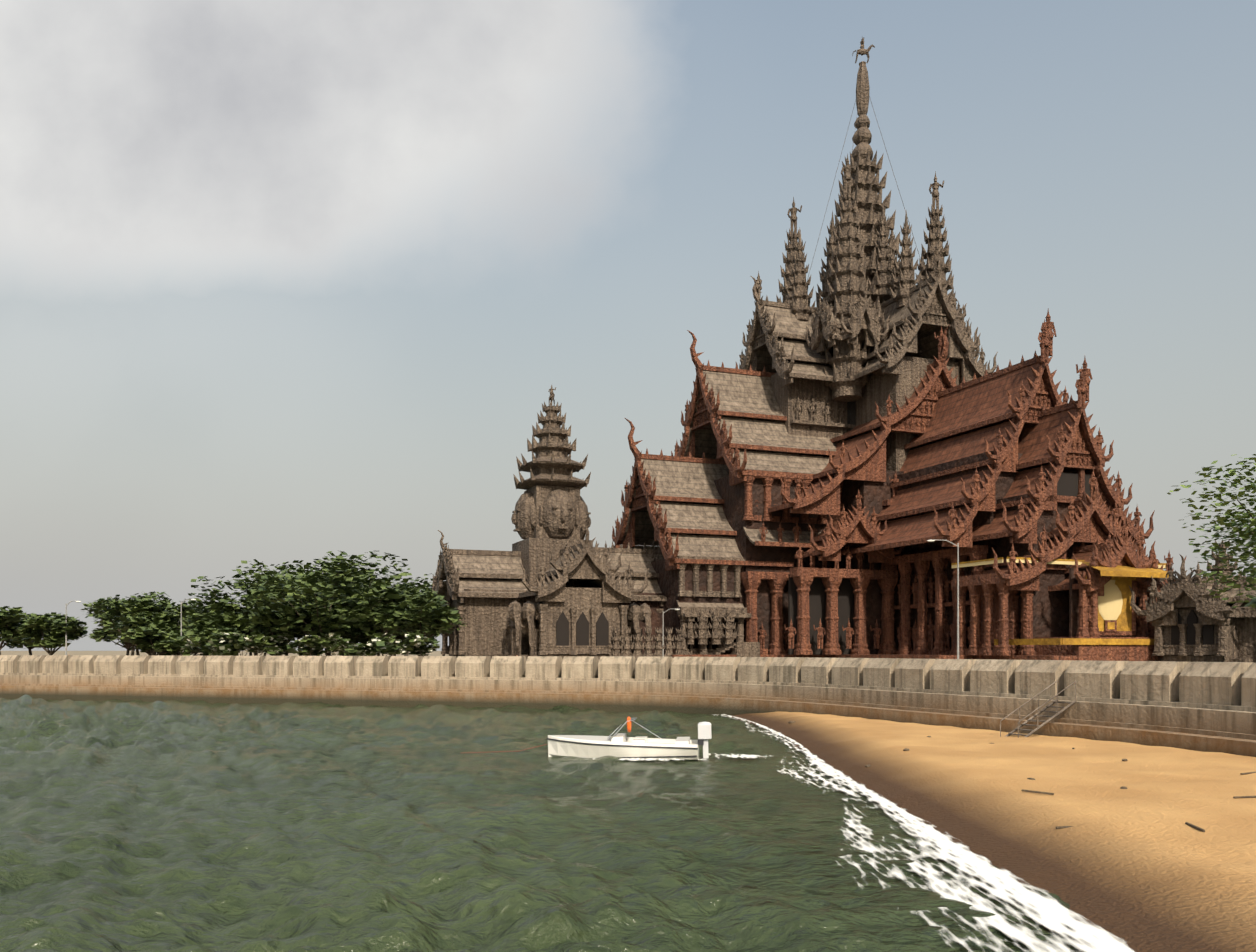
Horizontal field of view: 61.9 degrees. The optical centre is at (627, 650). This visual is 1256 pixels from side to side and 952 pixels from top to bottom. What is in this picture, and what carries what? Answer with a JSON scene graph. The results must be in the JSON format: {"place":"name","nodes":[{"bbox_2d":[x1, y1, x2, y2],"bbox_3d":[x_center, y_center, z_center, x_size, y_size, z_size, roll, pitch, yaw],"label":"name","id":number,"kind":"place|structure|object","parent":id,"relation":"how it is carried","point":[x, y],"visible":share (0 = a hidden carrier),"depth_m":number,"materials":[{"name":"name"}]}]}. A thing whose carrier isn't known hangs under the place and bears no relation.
{"place":"outdoors","nodes":[
{"label":"outdoors","id":0,"kind":"place"},
{"bbox_2d":[0,651,634,675],"bbox_3d":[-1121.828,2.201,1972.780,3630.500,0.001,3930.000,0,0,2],"label":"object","id":1,"kind":"structure","parent":0,"point":[435,653],"depth_m":692.32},
{"bbox_2d":[0,606,28,654],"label":"tree","id":2,"kind":"object","parent":1,"relation":"on","point":[9,623],"visible":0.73,"depth_m":140.35,"materials":[{"name":"green plant"}]},
{"bbox_2d":[1,613,48,654],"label":"tree","id":3,"kind":"object","parent":1,"relation":"on","point":[15,644],"visible":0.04,"depth_m":148.78,"materials":[{"name":"green plant"}]},
{"bbox_2d":[16,612,87,654],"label":"tree","id":4,"kind":"object","parent":1,"relation":"on","point":[53,636],"visible":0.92,"depth_m":128.28,"materials":[{"name":"green plant"}]},
{"bbox_2d":[65,601,80,654],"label":"lamp post","id":5,"kind":"object","parent":1,"relation":"on","point":[66,626],"visible":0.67,"depth_m":127.43,"materials":[{"name":"grey metal"}]},
{"bbox_2d":[81,593,176,654],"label":"tree","id":6,"kind":"object","parent":1,"relation":"on","point":[141,606],"visible":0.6,"depth_m":146.18,"materials":[{"name":"green plant"}]},
{"bbox_2d":[85,591,176,654],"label":"tree","id":7,"kind":"object","parent":1,"relation":"on","point":[116,597],"visible":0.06,"depth_m":162.88,"materials":[{"name":"green plant"}]},
{"bbox_2d":[89,595,177,654],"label":"tree","id":8,"kind":"object","parent":1,"relation":"on","point":[127,646],"visible":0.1,"depth_m":161.99,"materials":[{"name":"green plant"}]},
{"bbox_2d":[118,612,180,653],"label":"tree","id":9,"kind":"object","parent":1,"relation":"on","point":[162,621],"visible":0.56,"depth_m":134.41,"materials":[{"name":"green plant"}]},
{"bbox_2d":[127,626,187,655],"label":"tree","id":10,"kind":"object","parent":1,"relation":"on","point":[153,641],"visible":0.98,"depth_m":122.51,"materials":[{"name":"green plant"}]},
{"bbox_2d":[128,598,203,624],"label":"tree","id":11,"kind":"object","parent":1,"relation":"on","point":[185,606],"visible":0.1,"depth_m":170.08,"materials":[{"name":"green plant"}]},
{"bbox_2d":[169,633,201,655],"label":"tree","id":12,"kind":"object","parent":1,"relation":"on","point":[178,637],"visible":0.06,"depth_m":128.86,"materials":[{"name":"green plant"}]},
{"bbox_2d":[180,599,195,655],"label":"lamp post","id":13,"kind":"object","parent":1,"relation":"on","point":[181,618],"visible":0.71,"depth_m":128.98,"materials":[{"name":"grey metal"}]},
{"bbox_2d":[170,624,214,655],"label":"tree","id":14,"kind":"object","parent":1,"relation":"on","point":[196,632],"visible":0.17,"depth_m":134.11,"materials":[{"name":"green plant"}]},
{"bbox_2d":[179,636,227,655],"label":"flowering shrub","id":15,"kind":"object","parent":1,"relation":"on","point":[194,642],"visible":0.73,"depth_m":123.66,"materials":[{"name":"green plant"}]},
{"bbox_2d":[179,602,250,655],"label":"tree","id":16,"kind":"object","parent":1,"relation":"on","point":[191,612],"visible":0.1,"depth_m":148.89,"materials":[{"name":"green plant"}]},
{"bbox_2d":[186,609,252,636],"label":"tree","id":17,"kind":"object","parent":1,"relation":"on","point":[218,618],"visible":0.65,"depth_m":136.54,"materials":[{"name":"green plant"}]},
{"bbox_2d":[199,626,248,655],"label":"tree","id":18,"kind":"object","parent":1,"relation":"on","point":[206,634],"visible":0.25,"depth_m":129.69,"materials":[{"name":"green plant"}]},
{"bbox_2d":[211,632,246,655],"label":"flowering shrub","id":19,"kind":"object","parent":1,"relation":"on","point":[226,649],"visible":0.77,"depth_m":123.17,"materials":[{"name":"green plant"}]},
{"bbox_2d":[225,632,247,655],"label":"flowering shrub","id":20,"kind":"object","parent":1,"relation":"on","point":[232,636],"visible":0.33,"depth_m":122.65,"materials":[{"name":"green plant"}]},
{"bbox_2d":[188,559,293,655],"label":"tree","id":21,"kind":"object","parent":1,"relation":"on","point":[227,606],"visible":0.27,"depth_m":146.52,"materials":[{"name":"green plant"}]},
{"bbox_2d":[234,607,257,655],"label":"tree","id":22,"kind":"object","parent":1,"relation":"on","point":[250,613],"visible":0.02,"depth_m":166.54,"materials":[{"name":"green plant"}]},
{"bbox_2d":[233,635,276,655],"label":"flowering shrub","id":23,"kind":"object","parent":1,"relation":"on","point":[254,643],"visible":0.88,"depth_m":121.61,"materials":[{"name":"green plant"}]},
{"bbox_2d":[249,633,292,655],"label":"flowering shrub","id":24,"kind":"object","parent":1,"relation":"on","point":[279,650],"visible":0.77,"depth_m":122.12,"materials":[{"name":"green plant"}]},
{"bbox_2d":[246,603,312,655],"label":"tree","id":25,"kind":"object","parent":1,"relation":"on","point":[257,622],"visible":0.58,"depth_m":122.74,"materials":[{"name":"green plant"}]},
{"bbox_2d":[233,570,327,655],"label":"tree","id":26,"kind":"object","parent":1,"relation":"on","point":[243,585],"visible":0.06,"depth_m":136.67,"materials":[{"name":"green plant"}]},
{"bbox_2d":[287,635,322,655],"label":"flowering shrub","id":27,"kind":"object","parent":1,"relation":"on","point":[305,642],"visible":0.75,"depth_m":119.72,"materials":[{"name":"green plant"}]},
{"bbox_2d":[261,560,352,627],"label":"tree","id":28,"kind":"object","parent":1,"relation":"on","point":[299,568],"visible":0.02,"depth_m":162.81,"materials":[{"name":"green plant"}]},
{"bbox_2d":[247,573,367,655],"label":"tree","id":29,"kind":"object","parent":1,"relation":"on","point":[289,584],"visible":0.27,"depth_m":131.60,"materials":[{"name":"green plant"}]},
{"bbox_2d":[268,559,373,608],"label":"tree","id":30,"kind":"object","parent":1,"relation":"on","point":[300,566],"visible":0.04,"depth_m":149.11,"materials":[{"name":"green plant"}]},
{"bbox_2d":[306,633,340,655],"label":"flowering shrub","id":31,"kind":"object","parent":1,"relation":"on","point":[327,647],"visible":0.46,"depth_m":121.00,"materials":[{"name":"green plant"}]},
{"bbox_2d":[249,551,408,655],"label":"tree","id":32,"kind":"object","parent":1,"relation":"on","point":[326,593],"visible":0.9,"depth_m":122.63,"materials":[{"name":"green plant"}]},
{"bbox_2d":[280,572,378,655],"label":"tree","id":33,"kind":"object","parent":1,"relation":"on","point":[300,574],"visible":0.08,"depth_m":139.56,"materials":[{"name":"green plant"}]},
{"bbox_2d":[322,633,354,655],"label":"flowering shrub","id":34,"kind":"object","parent":1,"relation":"on","point":[340,645],"visible":0.54,"depth_m":120.55,"materials":[{"name":"green plant"}]},
{"bbox_2d":[305,613,383,643],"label":"tree","id":35,"kind":"object","parent":1,"relation":"on","point":[362,637],"visible":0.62,"depth_m":124.87,"materials":[{"name":"green plant"}]},
{"bbox_2d":[305,597,388,645],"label":"tree","id":36,"kind":"object","parent":1,"relation":"on","point":[358,611],"visible":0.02,"depth_m":135.59,"materials":[{"name":"green plant"}]},
{"bbox_2d":[342,643,377,656],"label":"flowering shrub","id":37,"kind":"object","parent":1,"relation":"on","point":[359,649],"visible":0.73,"depth_m":116.39,"materials":[{"name":"green plant"}]},
{"bbox_2d":[311,551,414,614],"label":"tree","id":38,"kind":"object","parent":1,"relation":"on","point":[384,571],"visible":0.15,"depth_m":137.67,"materials":[{"name":"green plant"}]},
{"bbox_2d":[314,572,434,655],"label":"tree","id":39,"kind":"object","parent":1,"relation":"on","point":[403,586],"visible":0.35,"depth_m":131.63,"materials":[{"name":"green plant"}]},
{"bbox_2d":[364,633,400,655],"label":"flowering shrub","id":40,"kind":"object","parent":1,"relation":"on","point":[382,645],"visible":0.9,"depth_m":117.17,"materials":[{"name":"green plant"}]},
{"bbox_2d":[369,586,423,655],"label":"tree","id":41,"kind":"object","parent":1,"relation":"on","point":[397,637],"visible":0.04,"depth_m":145.67,"materials":[{"name":"green plant"}]},
{"bbox_2d":[393,640,427,655],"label":"flowering shrub","id":42,"kind":"object","parent":1,"relation":"on","point":[405,646],"visible":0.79,"depth_m":120.25,"materials":[{"name":"green plant"}]},
{"bbox_2d":[386,616,441,655],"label":"tree","id":43,"kind":"object","parent":1,"relation":"on","point":[431,633],"visible":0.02,"depth_m":165.46,"materials":[{"name":"green plant"}]},
{"bbox_2d":[368,590,466,637],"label":"tree","id":44,"kind":"object","parent":1,"relation":"on","point":[432,615],"visible":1,"depth_m":125.53,"materials":[{"name":"green plant"}]},
{"bbox_2d":[394,573,448,655],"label":"tree","id":45,"kind":"object","parent":1,"relation":"on","point":[427,583],"depth_m":174.66,"materials":[{"name":"green plant"}]},
{"bbox_2d":[405,634,439,655],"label":"flowering shrub","id":46,"kind":"object","parent":1,"relation":"on","point":[419,640],"visible":0.81,"depth_m":120.19,"materials":[{"name":"green plant"}]},
{"bbox_2d":[416,585,448,655],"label":"tree","id":47,"kind":"object","parent":1,"relation":"on","point":[425,589],"visible":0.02,"depth_m":170.95,"materials":[{"name":"green plant"}]},
{"bbox_2d":[0,655,1255,756],"bbox_3d":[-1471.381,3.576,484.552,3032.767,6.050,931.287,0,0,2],"label":"sea wall","id":48,"kind":"structure","parent":1,"relation":"on","point":[1204,706],"depth_m":82.21,"materials":[{"name":"concrete"}]},
{"bbox_2d":[662,609,679,656],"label":"lamp post","id":49,"kind":"object","parent":1,"relation":"on","point":[663,633],"visible":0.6,"depth_m":138.99,"materials":[{"name":"grey metal"}]},
{"bbox_2d":[432,37,1255,662],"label":"sanctuary of truth","id":50,"kind":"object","parent":1,"relation":"on","point":[860,435],"visible":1,"depth_m":144.33,"materials":[{"name":"brown wood"}]},
{"bbox_2d":[927,539,958,658],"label":"lamp post","id":51,"kind":"object","parent":1,"relation":"on","point":[957,545],"visible":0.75,"depth_m":97.58,"materials":[{"name":"grey metal"}]},
{"bbox_2d":[1167,454,1255,609],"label":"acacia tree","id":52,"kind":"object","parent":1,"relation":"on","point":[1248,532],"visible":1,"depth_m":64.81,"materials":[{"name":"green plant"}]},
{"bbox_2d":[1244,597,1255,608],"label":"tree","id":53,"kind":"object","parent":1,"relation":"on","point":[1252,601],"visible":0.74,"depth_m":94.21,"materials":[{"name":"green plant"}]},
{"bbox_2d":[0,695,1083,951],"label":"sea water","id":54,"kind":"structure","parent":0,"point":[190,827],"depth_m":27.86,"materials":[{"name":"green liquid"}]},
{"bbox_2d":[547,717,711,760],"bbox_3d":[0.056,4.261,49.595,7.838,2.256,2.448,-2,2,6],"label":"speedboat","id":55,"kind":"object","parent":54,"relation":"on","point":[617,744],"visible":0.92,"depth_m":48.88,"materials":[{"name":"white painted fiberglass"},{"name":"stainless steel"},{"name":"orange plastic"}]},
{"bbox_2d":[463,744,547,752],"bbox_3d":[-5.802,4.731,50.939,5.178,0.739,0.144,0,0,19],"label":"mooring rope","id":56,"kind":"object","parent":55,"relation":"attached to","point":[505,751],"visible":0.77,"depth_m":50.99,"materials":[{"name":"brown"}]},
{"bbox_2d":[566,753,766,760],"bbox_3d":[1.758,5.001,49.386,11.700,0.001,4.750,0,0,2],"label":"boat wake","id":57,"kind":"object","parent":54,"relation":"on","point":[728,755],"visible":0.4,"depth_m":48.32,"materials":[{"name":"white liquid"}]},
{"bbox_2d":[714,714,1134,951],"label":"sea foam","id":58,"kind":"object","parent":54,"relation":"on","point":[1055,916],"visible":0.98,"depth_m":22.36,"materials":[{"name":"white"}]},
{"bbox_2d":[0,0,1255,650],"label":"sky","id":59,"kind":"structure","parent":0,"point":[281,281],"materials":[{"name":"blue"}]},
{"bbox_2d":[731,711,1255,951],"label":"beach sand","id":60,"kind":"structure","parent":0,"point":[1139,864],"depth_m":29.63,"materials":[{"name":"beige sand"}]},
{"bbox_2d":[788,721,1255,831],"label":"beach debris","id":61,"kind":"object","parent":60,"relation":"on","point":[1122,787],"visible":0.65,"depth_m":32.27,"materials":[{"name":"brown wood"}]},
{"bbox_2d":[1000,680,1076,737],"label":"stairs","id":62,"kind":"structure","parent":60,"relation":"on","point":[1037,720],"depth_m":53.45,"materials":[{"name":"metal"}]}
]}

